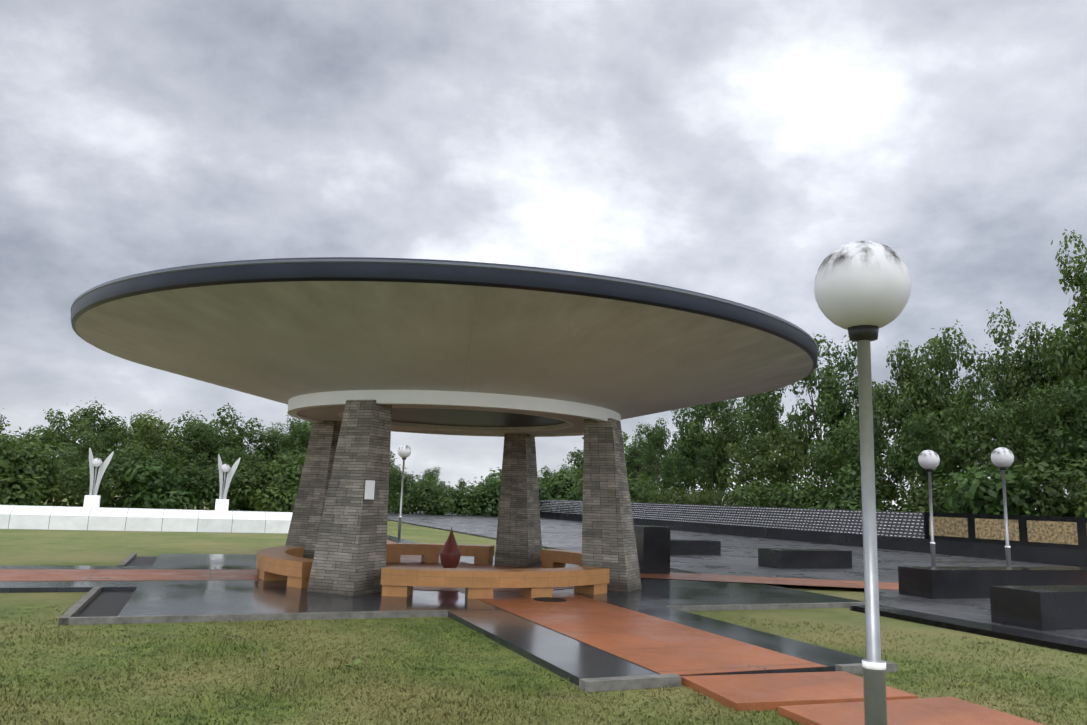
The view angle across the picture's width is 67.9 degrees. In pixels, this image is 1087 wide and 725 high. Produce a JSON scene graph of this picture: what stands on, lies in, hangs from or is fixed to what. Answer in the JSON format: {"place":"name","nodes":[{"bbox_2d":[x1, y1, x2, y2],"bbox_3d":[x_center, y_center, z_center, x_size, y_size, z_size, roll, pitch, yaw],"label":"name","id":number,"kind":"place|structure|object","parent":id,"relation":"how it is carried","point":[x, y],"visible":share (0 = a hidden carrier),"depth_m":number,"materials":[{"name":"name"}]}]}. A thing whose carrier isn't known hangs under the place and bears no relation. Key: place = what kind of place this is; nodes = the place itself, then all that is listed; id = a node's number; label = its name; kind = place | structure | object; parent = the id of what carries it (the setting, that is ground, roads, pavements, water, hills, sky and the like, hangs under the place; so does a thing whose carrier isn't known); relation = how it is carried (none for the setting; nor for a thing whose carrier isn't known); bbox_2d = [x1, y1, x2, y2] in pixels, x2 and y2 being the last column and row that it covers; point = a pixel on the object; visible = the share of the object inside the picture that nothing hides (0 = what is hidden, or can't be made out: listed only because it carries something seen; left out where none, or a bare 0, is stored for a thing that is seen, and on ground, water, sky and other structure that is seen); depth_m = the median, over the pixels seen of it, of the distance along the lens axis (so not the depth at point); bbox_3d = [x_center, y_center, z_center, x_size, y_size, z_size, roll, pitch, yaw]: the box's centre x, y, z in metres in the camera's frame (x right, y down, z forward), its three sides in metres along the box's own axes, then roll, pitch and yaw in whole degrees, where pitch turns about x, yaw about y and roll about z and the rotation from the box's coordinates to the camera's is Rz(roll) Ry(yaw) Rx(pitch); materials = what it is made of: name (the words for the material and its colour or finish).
{"place":"outdoors","nodes":[
{"label":"outdoors","id":0,"kind":"place"},
{"bbox_2d":[89,448,113,494],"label":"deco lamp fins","id":1,"kind":"object","parent":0,"point":[102,468],"visible":1,"depth_m":30.21,"materials":[{"name":"white metal"}]},
{"bbox_2d":[0,489,1086,724],"bbox_3d":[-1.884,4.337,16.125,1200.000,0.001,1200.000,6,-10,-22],"label":"ground","id":2,"kind":"structure","parent":0,"point":[18,547],"depth_m":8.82,"materials":[{"name":"green plant"}]},
{"bbox_2d":[0,423,60,505],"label":"bush","id":3,"kind":"object","parent":2,"relation":"on","point":[11,454],"visible":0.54,"depth_m":40.70,"materials":[{"name":"green plant"}]},
{"bbox_2d":[0,426,118,506],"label":"bush","id":4,"kind":"object","parent":2,"relation":"on","point":[31,470],"visible":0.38,"depth_m":42.61,"materials":[{"name":"green plant"}]},
{"bbox_2d":[18,397,122,505],"bbox_3d":[-33.469,6.272,56.329,6.643,7.960,6.812,2,-10,2],"label":"tree","id":5,"kind":"object","parent":2,"relation":"on","point":[57,434],"visible":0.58,"depth_m":56.76,"materials":[{"name":"green plant"}]},
{"bbox_2d":[42,451,140,507],"bbox_3d":[-23.936,6.473,43.137,3.554,3.323,4.817,-4,-12,34],"label":"bush","id":6,"kind":"object","parent":2,"relation":"on","point":[79,481],"visible":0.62,"depth_m":42.58,"materials":[{"name":"green plant"}]},
{"bbox_2d":[77,407,132,453],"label":"tree","id":7,"kind":"object","parent":2,"relation":"on","point":[100,425],"visible":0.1,"depth_m":57.82,"materials":[{"name":"green plant"}]},
{"bbox_2d":[77,424,148,478],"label":"tree","id":8,"kind":"object","parent":2,"relation":"on","point":[96,445],"visible":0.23,"depth_m":50.93,"materials":[{"name":"green plant"}]},
{"bbox_2d":[76,556,157,616],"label":"drain channel floor","id":9,"kind":"structure","parent":2,"relation":"on","point":[107,603],"depth_m":11.45,"materials":[{"name":"grey concrete"}]},
{"bbox_2d":[83,435,177,507],"bbox_3d":[-23.019,6.345,45.313,4.436,4.374,6.012,4,-10,-14],"label":"bush","id":10,"kind":"object","parent":2,"relation":"on","point":[115,468],"visible":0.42,"depth_m":43.83,"materials":[{"name":"green plant"}]},
{"bbox_2d":[107,441,178,497],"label":"tree","id":11,"kind":"object","parent":2,"relation":"on","point":[146,453],"visible":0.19,"depth_m":45.10,"materials":[{"name":"green plant"}]},
{"bbox_2d":[0,505,292,533],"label":"low wall","id":12,"kind":"structure","parent":2,"relation":"on","point":[24,517],"depth_m":29.51,"materials":[{"name":"concrete"}]},
{"bbox_2d":[100,455,218,509],"bbox_3d":[-21.272,6.899,45.267,5.606,3.372,6.251,3,-10,-8],"label":"bush","id":13,"kind":"object","parent":2,"relation":"on","point":[161,493],"visible":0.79,"depth_m":43.57,"materials":[{"name":"green plant"}]},
{"bbox_2d":[120,409,214,475],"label":"tree","id":14,"kind":"object","parent":2,"relation":"on","point":[154,438],"visible":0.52,"depth_m":51.56,"materials":[{"name":"green plant"}]},
{"bbox_2d":[162,410,228,508],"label":"tree","id":15,"kind":"object","parent":2,"relation":"on","point":[177,428],"visible":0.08,"depth_m":60.95,"materials":[{"name":"green plant"}]},
{"bbox_2d":[175,450,216,501],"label":"tree","id":16,"kind":"object","parent":2,"relation":"on","point":[189,469],"visible":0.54,"depth_m":47.64,"materials":[{"name":"green plant"}]},
{"bbox_2d":[174,420,223,509],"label":"tree","id":17,"kind":"object","parent":2,"relation":"on","point":[207,430],"visible":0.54,"depth_m":52.48,"materials":[{"name":"green plant"}]},
{"bbox_2d":[180,402,262,470],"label":"tree","id":18,"kind":"object","parent":2,"relation":"on","point":[241,430],"visible":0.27,"depth_m":53.74,"materials":[{"name":"green plant"}]},
{"bbox_2d":[183,450,266,510],"bbox_3d":[-18.508,6.936,47.032,5.817,4.093,4.292,1,-10,7],"label":"bush","id":19,"kind":"object","parent":2,"relation":"on","point":[208,480],"visible":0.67,"depth_m":46.09,"materials":[{"name":"green plant"}]},
{"bbox_2d":[210,445,255,509],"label":"tree","id":20,"kind":"object","parent":2,"relation":"on","point":[229,455],"visible":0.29,"depth_m":47.75,"materials":[{"name":"green plant"}]},
{"bbox_2d":[209,424,285,507],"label":"tree","id":21,"kind":"object","parent":2,"relation":"on","point":[260,439],"visible":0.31,"depth_m":52.55,"materials":[{"name":"green plant"}]},
{"bbox_2d":[229,451,283,510],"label":"bush","id":22,"kind":"object","parent":2,"relation":"on","point":[257,476],"visible":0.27,"depth_m":46.54,"materials":[{"name":"green plant"}]},
{"bbox_2d":[233,454,301,511],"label":"bush","id":23,"kind":"object","parent":2,"relation":"on","point":[271,490],"visible":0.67,"depth_m":46.24,"materials":[{"name":"green plant"}]},
{"bbox_2d":[232,448,306,511],"bbox_3d":[-13.729,6.947,47.776,8.381,4.622,6.296,5,-10,-15],"label":"bush","id":24,"kind":"object","parent":2,"relation":"on","point":[298,471],"visible":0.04,"depth_m":46.47,"materials":[{"name":"green plant"}]},
{"bbox_2d":[247,427,298,469],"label":"tree","id":25,"kind":"object","parent":2,"relation":"on","point":[286,443],"visible":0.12,"depth_m":53.43,"materials":[{"name":"green plant"}]},
{"bbox_2d":[251,445,301,501],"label":"tree","id":26,"kind":"object","parent":2,"relation":"on","point":[289,457],"visible":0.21,"depth_m":48.19,"materials":[{"name":"green plant"}]},
{"bbox_2d":[287,420,312,468],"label":"tree","id":27,"kind":"object","parent":2,"relation":"on","point":[305,434],"visible":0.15,"depth_m":53.10,"materials":[{"name":"green plant"}]},
{"bbox_2d":[388,451,412,508],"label":"tree","id":28,"kind":"object","parent":2,"relation":"on","point":[392,495],"visible":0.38,"depth_m":41.18,"materials":[{"name":"green plant"}]},
{"bbox_2d":[388,467,426,513],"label":"tree","id":29,"kind":"object","parent":2,"relation":"on","point":[392,509],"visible":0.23,"depth_m":68.36,"materials":[{"name":"green plant"}]},
{"bbox_2d":[0,540,826,675],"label":"orange paving","id":30,"kind":"structure","parent":2,"relation":"on","point":[656,644],"depth_m":10.21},
{"bbox_2d":[386,543,494,563],"bbox_3d":[-3.084,4.504,19.062,3.998,0.420,1.011,6,-10,-22],"label":"bench back","id":31,"kind":"object","parent":30,"relation":"on","point":[480,554],"visible":0.56,"depth_m":19.23,"materials":[{"name":"orange wood"}]},
{"bbox_2d":[395,472,460,514],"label":"bush","id":32,"kind":"object","parent":2,"relation":"on","point":[422,495],"visible":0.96,"depth_m":66.55,"materials":[{"name":"green plant"}]},
{"bbox_2d":[0,535,866,685],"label":"dark paving tiles","id":33,"kind":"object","parent":2,"relation":"on","point":[564,656],"visible":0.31,"depth_m":11.74,"materials":[{"name":"tile"}]},
{"bbox_2d":[256,546,312,587],"bbox_3d":[-4.796,3.754,14.996,1.011,0.420,3.998,6,-10,-22],"label":"bench","id":34,"kind":"object","parent":33,"relation":"on","point":[292,566],"visible":0.85,"depth_m":13.86,"materials":[{"name":"orange wood"}]},
{"bbox_2d":[285,421,341,558],"bbox_3d":[-4.923,2.840,17.681,0.975,3.110,0.880,-2,-10,23],"label":"stone pillar","id":35,"kind":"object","parent":33,"relation":"on","point":[305,523],"visible":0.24,"depth_m":17.34,"materials":[{"name":"stone"}]},
{"bbox_2d":[307,400,391,595],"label":"pillar","id":36,"kind":"structure","parent":33,"relation":"on","point":[349,558],"depth_m":13.11,"materials":[{"name":"stone"}]},
{"bbox_2d":[71,257,818,436],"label":"canopy roof","id":37,"kind":"structure","parent":36,"relation":"on","point":[444,347],"depth_m":12.01,"materials":[{"name":"white paint"}]},
{"bbox_2d":[386,562,573,591],"bbox_3d":[-1.773,4.316,16.393,5.800,0.028,5.800,6,-10,-22],"label":"orange paving circle","id":38,"kind":"object","parent":33,"relation":"on","point":[460,565],"visible":0.1,"depth_m":18.08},
{"bbox_2d":[440,528,460,567],"bbox_3d":[-1.864,3.776,16.220,0.420,0.960,0.420,6,-10,-22],"label":"teardrop sculpture","id":39,"kind":"object","parent":38,"relation":"on","point":[450,554],"visible":0.81,"depth_m":16.07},
{"bbox_2d":[380,566,609,598],"bbox_3d":[-0.664,3.608,13.283,3.998,0.420,1.011,6,-10,-22],"label":"bench","id":40,"kind":"object","parent":33,"relation":"on","point":[399,581],"visible":0.98,"depth_m":12.79,"materials":[{"name":"orange wood"}]},
{"bbox_2d":[494,434,541,567],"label":"pillar","id":41,"kind":"structure","parent":33,"relation":"on","point":[518,541],"depth_m":19.06,"materials":[{"name":"stone"}]},
{"bbox_2d":[540,549,581,567],"bbox_3d":[1.048,4.358,17.349,1.011,0.420,3.998,6,-10,-22],"label":"bench","id":42,"kind":"object","parent":33,"relation":"on","point":[553,558],"visible":0.29,"depth_m":18.50,"materials":[{"name":"orange wood"}]},
{"bbox_2d":[582,418,641,592],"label":"pillar","id":43,"kind":"structure","parent":33,"relation":"on","point":[608,537],"depth_m":14.84,"materials":[{"name":"stone"}]},
{"bbox_2d":[426,482,488,515],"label":"bush","id":44,"kind":"object","parent":2,"relation":"on","point":[468,505],"visible":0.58,"depth_m":68.65,"materials":[{"name":"green plant"}]},
{"bbox_2d":[58,553,897,692],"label":"concrete kerbs","id":45,"kind":"object","parent":2,"relation":"on","point":[606,684],"visible":0.79,"depth_m":10.10,"materials":[{"name":"grey concrete"}]},
{"bbox_2d":[467,476,500,515],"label":"tree","id":46,"kind":"object","parent":2,"relation":"on","point":[491,506],"visible":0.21,"depth_m":69.03,"materials":[{"name":"green plant"}]},
{"bbox_2d":[475,467,555,499],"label":"bush","id":47,"kind":"object","parent":2,"relation":"on","point":[542,487],"visible":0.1,"depth_m":74.38,"materials":[{"name":"green plant"}]},
{"bbox_2d":[545,470,582,500],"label":"bush","id":48,"kind":"object","parent":2,"relation":"on","point":[559,488],"visible":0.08,"depth_m":72.74,"materials":[{"name":"green plant"}]},
{"bbox_2d":[626,467,655,502],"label":"bush","id":49,"kind":"object","parent":2,"relation":"on","point":[635,495],"visible":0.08,"depth_m":63.16,"materials":[{"name":"green plant"}]},
{"bbox_2d":[624,422,666,484],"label":"tree","id":50,"kind":"object","parent":2,"relation":"on","point":[633,458],"visible":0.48,"depth_m":83.43,"materials":[{"name":"green plant"}]},
{"bbox_2d":[639,417,683,489],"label":"tree","id":51,"kind":"object","parent":2,"relation":"on","point":[655,440],"visible":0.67,"depth_m":70.02,"materials":[{"name":"green plant"}]},
{"bbox_2d":[646,482,692,503],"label":"bush","id":52,"kind":"object","parent":2,"relation":"on","point":[667,500],"visible":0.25,"depth_m":59.48,"materials":[{"name":"green plant"}]},
{"bbox_2d":[681,481,734,505],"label":"bush","id":53,"kind":"object","parent":2,"relation":"on","point":[715,498],"visible":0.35,"depth_m":56.58,"materials":[{"name":"green plant"}]},
{"bbox_2d":[718,475,788,506],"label":"bush","id":54,"kind":"object","parent":2,"relation":"on","point":[744,496],"visible":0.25,"depth_m":48.74,"materials":[{"name":"green plant"}]},
{"bbox_2d":[728,386,805,473],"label":"tree","id":55,"kind":"object","parent":2,"relation":"on","point":[769,414],"visible":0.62,"depth_m":56.59,"materials":[{"name":"green plant"}]},
{"bbox_2d":[737,470,796,507],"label":"bush","id":56,"kind":"object","parent":2,"relation":"on","point":[768,494],"visible":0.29,"depth_m":48.83,"materials":[{"name":"green plant"}]},
{"bbox_2d":[756,423,839,500],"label":"tree","id":57,"kind":"object","parent":2,"relation":"on","point":[786,462],"visible":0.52,"depth_m":51.40,"materials":[{"name":"green plant"}]},
{"bbox_2d":[681,671,917,711],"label":"stepping slab","id":58,"kind":"structure","parent":2,"relation":"on","point":[758,692],"depth_m":7.15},
{"bbox_2d":[765,472,833,508],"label":"bush","id":59,"kind":"object","parent":2,"relation":"on","point":[802,495],"visible":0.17,"depth_m":46.87,"materials":[{"name":"green plant"}]},
{"bbox_2d":[798,408,896,505],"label":"tree","id":60,"kind":"object","parent":2,"relation":"on","point":[825,455],"visible":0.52,"depth_m":47.33,"materials":[{"name":"green plant"}]},
{"bbox_2d":[800,458,909,511],"bbox_3d":[16.802,7.279,43.359,6.313,4.598,8.403,1,-10,5],"label":"bush","id":61,"kind":"object","parent":2,"relation":"on","point":[839,483],"visible":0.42,"depth_m":42.93,"materials":[{"name":"green plant"}]},
{"bbox_2d":[812,335,899,483],"bbox_3d":[19.864,4.606,51.853,4.673,13.496,5.034,9,-12,-36],"label":"tree","id":62,"kind":"object","parent":2,"relation":"on","point":[841,365],"visible":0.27,"depth_m":52.80,"materials":[{"name":"green plant"}]},
{"bbox_2d":[847,325,886,724],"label":"lamp pole","id":63,"kind":"object","parent":2,"relation":"on","point":[873,663],"visible":1,"depth_m":4.36,"materials":[{"name":"silver metal"}]},
{"bbox_2d":[814,241,911,329],"bbox_3d":[1.822,-0.436,4.626,0.520,0.520,0.520,6,-10,-22],"label":"lamp globe","id":64,"kind":"object","parent":63,"relation":"on","point":[862,283],"visible":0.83,"depth_m":4.44,"materials":[{"name":"white glass"}]},
{"bbox_2d":[872,340,942,489],"bbox_3d":[21.321,4.514,46.254,4.494,11.748,3.549,5,-10,-19],"label":"tree","id":65,"kind":"object","parent":2,"relation":"on","point":[907,391],"visible":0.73,"depth_m":46.71,"materials":[{"name":"green plant"}]},
{"bbox_2d":[778,697,1043,724],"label":"stepping slab","id":66,"kind":"structure","parent":2,"relation":"on","point":[939,711],"depth_m":6.41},
{"bbox_2d":[896,457,966,512],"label":"bush","id":67,"kind":"object","parent":2,"relation":"on","point":[937,500],"visible":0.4,"depth_m":38.74,"materials":[{"name":"green plant"}]},
{"bbox_2d":[853,605,1086,654],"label":"curb","id":68,"kind":"structure","parent":2,"relation":"on","point":[1060,640],"depth_m":11.38,"materials":[{"name":"black stone"}]},
{"bbox_2d":[912,393,1037,512],"bbox_3d":[20.701,5.144,37.762,5.300,7.694,5.435,3,-10,-4],"label":"tree","id":69,"kind":"object","parent":2,"relation":"on","point":[956,452],"visible":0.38,"depth_m":38.64,"materials":[{"name":"green plant"}]},
{"bbox_2d":[933,457,1071,516],"bbox_3d":[19.976,6.242,35.333,6.775,4.194,7.555,-3,-11,25],"label":"bush","id":70,"kind":"object","parent":2,"relation":"on","point":[973,482],"visible":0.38,"depth_m":33.58,"materials":[{"name":"green plant"}]},
{"bbox_2d":[942,474,1073,515],"bbox_3d":[20.850,6.560,34.991,6.615,3.510,5.932,6,-10,-21],"label":"bush","id":71,"kind":"object","parent":2,"relation":"on","point":[986,488],"visible":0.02,"depth_m":34.34,"materials":[{"name":"green plant"}]},
{"bbox_2d":[980,301,1048,469],"bbox_3d":[23.999,3.095,40.456,4.244,12.750,4.085,10,-12,-38],"label":"tree","id":72,"kind":"object","parent":2,"relation":"on","point":[1011,381],"visible":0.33,"depth_m":40.37,"materials":[{"name":"green plant"}]},
{"bbox_2d":[976,342,1076,480],"bbox_3d":[24.579,3.917,39.832,4.567,11.123,5.001,6,-10,-21],"label":"tree","id":73,"kind":"object","parent":2,"relation":"on","point":[1035,370],"visible":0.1,"depth_m":39.83,"materials":[{"name":"green plant"}]},
{"bbox_2d":[985,435,1086,516],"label":"bush","id":74,"kind":"object","parent":2,"relation":"on","point":[1055,489],"visible":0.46,"depth_m":32.70,"materials":[{"name":"green plant"}]},
{"bbox_2d":[1027,229,1086,443],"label":"tree","id":75,"kind":"object","parent":2,"relation":"on","point":[1067,273],"visible":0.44,"depth_m":38.18,"materials":[{"name":"green plant"}]},
{"bbox_2d":[1049,248,1086,387],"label":"tree","id":76,"kind":"object","parent":2,"relation":"on","point":[1072,326],"visible":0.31,"depth_m":35.91,"materials":[{"name":"green plant"}]},
{"bbox_2d":[1060,453,1086,516],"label":"bush","id":77,"kind":"object","parent":2,"relation":"on","point":[1076,497],"visible":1,"depth_m":30.65,"materials":[{"name":"green plant"}]},
{"bbox_2d":[0,0,1086,510],"label":"sky","id":78,"kind":"structure","parent":0,"point":[725,149],"materials":[{"name":"grey"}]},
{"bbox_2d":[388,510,1086,654],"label":"plaza paving","id":79,"kind":"structure","parent":0,"point":[738,556],"depth_m":25.10,"materials":[{"name":"stone"}]},
{"bbox_2d":[658,452,696,496],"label":"tree","id":80,"kind":"object","parent":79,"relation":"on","point":[667,475],"visible":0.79,"depth_m":61.82,"materials":[{"name":"green plant"}]},
{"bbox_2d":[667,403,716,495],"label":"tree","id":81,"kind":"object","parent":79,"relation":"on","point":[684,446],"visible":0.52,"depth_m":63.86,"materials":[{"name":"green plant"}]},
{"bbox_2d":[670,539,720,554],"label":"granite block","id":82,"kind":"structure","parent":79,"relation":"on","point":[692,547],"depth_m":25.61,"materials":[{"name":"black stone"}]},
{"bbox_2d":[683,441,726,498],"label":"tree","id":83,"kind":"object","parent":79,"relation":"on","point":[704,477],"visible":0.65,"depth_m":60.39,"materials":[{"name":"green plant"}]},
{"bbox_2d":[526,566,898,589],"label":"orange paving","id":84,"kind":"structure","parent":79,"relation":"on","point":[780,580],"depth_m":17.53,"materials":[{"name":"orange tile"}]},
{"bbox_2d":[634,525,670,573],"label":"granite block","id":85,"kind":"structure","parent":84,"relation":"on","point":[653,547],"depth_m":18.28,"materials":[{"name":"black stone"}]},
{"bbox_2d":[685,398,748,505],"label":"tree","id":86,"kind":"object","parent":79,"relation":"on","point":[718,440],"visible":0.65,"depth_m":61.24,"materials":[{"name":"green plant"}]},
{"bbox_2d":[725,431,795,499],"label":"tree","id":87,"kind":"object","parent":79,"relation":"on","point":[758,467],"visible":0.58,"depth_m":52.94,"materials":[{"name":"green plant"}]},
{"bbox_2d":[758,548,851,568],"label":"granite block","id":88,"kind":"structure","parent":79,"relation":"on","point":[784,558],"depth_m":21.55,"materials":[{"name":"black stone"}]},
{"bbox_2d":[539,499,1086,566],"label":"memorial wall","id":89,"kind":"structure","parent":79,"relation":"on","point":[1054,540],"depth_m":33.95,"materials":[{"name":"black stone"}]},
{"bbox_2d":[788,333,853,484],"bbox_3d":[18.105,4.552,51.632,5.178,13.402,4.807,5,-10,-19],"label":"tree","id":90,"kind":"object","parent":79,"relation":"on","point":[824,393],"visible":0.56,"depth_m":51.55,"materials":[{"name":"green plant"}]},
{"bbox_2d":[831,414,916,506],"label":"tree","id":91,"kind":"object","parent":79,"relation":"on","point":[853,442],"visible":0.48,"depth_m":43.50,"materials":[{"name":"green plant"}]},
{"bbox_2d":[885,410,957,499],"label":"tree","id":92,"kind":"object","parent":79,"relation":"on","point":[922,445],"visible":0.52,"depth_m":41.12,"materials":[{"name":"green plant"}]},
{"bbox_2d":[926,469,935,565],"bbox_3d":[9.720,4.011,20.231,0.170,2.675,0.170,6,-10,-22],"label":"lamp post","id":93,"kind":"object","parent":79,"relation":"on","point":[932,549],"visible":0.83,"depth_m":20.21,"materials":[{"name":"grey metal"}]},
{"bbox_2d":[893,319,981,495],"bbox_3d":[22.557,4.142,45.872,5.072,12.603,4.713,9,-12,-37],"label":"tree","id":94,"kind":"object","parent":79,"relation":"on","point":[941,361],"visible":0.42,"depth_m":45.30,"materials":[{"name":"green plant"}]},
{"bbox_2d":[932,339,999,468],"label":"tree","id":95,"kind":"object","parent":79,"relation":"on","point":[963,393],"visible":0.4,"depth_m":43.68,"materials":[{"name":"green plant"}]},
{"bbox_2d":[898,566,1086,598],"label":"granite block","id":96,"kind":"structure","parent":79,"relation":"on","point":[947,582],"depth_m":15.52,"materials":[{"name":"black stone"}]},
{"bbox_2d":[999,467,1010,565],"bbox_3d":[11.158,3.901,19.481,0.170,2.741,0.170,6,-10,-22],"label":"lamp post","id":97,"kind":"object","parent":79,"relation":"on","point":[1007,547],"visible":0.77,"depth_m":19.47,"materials":[{"name":"grey metal"}]},
{"bbox_2d":[991,447,1013,466],"bbox_3d":[11.213,2.324,19.748,0.500,0.500,0.500,6,-10,-22],"label":"lamp globe","id":98,"kind":"object","parent":97,"relation":"on","point":[1002,457],"visible":0.94,"depth_m":19.58,"materials":[{"name":"white glass"}]},
{"bbox_2d":[973,393,1069,491],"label":"tree","id":99,"kind":"object","parent":79,"relation":"on","point":[1014,424],"visible":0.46,"depth_m":35.99,"materials":[{"name":"green plant"}]},
{"bbox_2d":[989,585,1086,630],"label":"granite block","id":100,"kind":"structure","parent":79,"relation":"on","point":[1048,607],"depth_m":11.57,"materials":[{"name":"black stone"}]},
{"bbox_2d":[1022,384,1086,503],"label":"tree","id":101,"kind":"object","parent":79,"relation":"on","point":[1048,414],"visible":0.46,"depth_m":34.81,"materials":[{"name":"green plant"}]},
{"bbox_2d":[1035,293,1086,413],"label":"tree","id":102,"kind":"object","parent":79,"relation":"on","point":[1076,376],"visible":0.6,"depth_m":35.40,"materials":[{"name":"green plant"}]},
{"bbox_2d":[1045,379,1086,502],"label":"tree","id":103,"kind":"object","parent":79,"relation":"on","point":[1076,398],"visible":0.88,"depth_m":33.09,"materials":[{"name":"green plant"}]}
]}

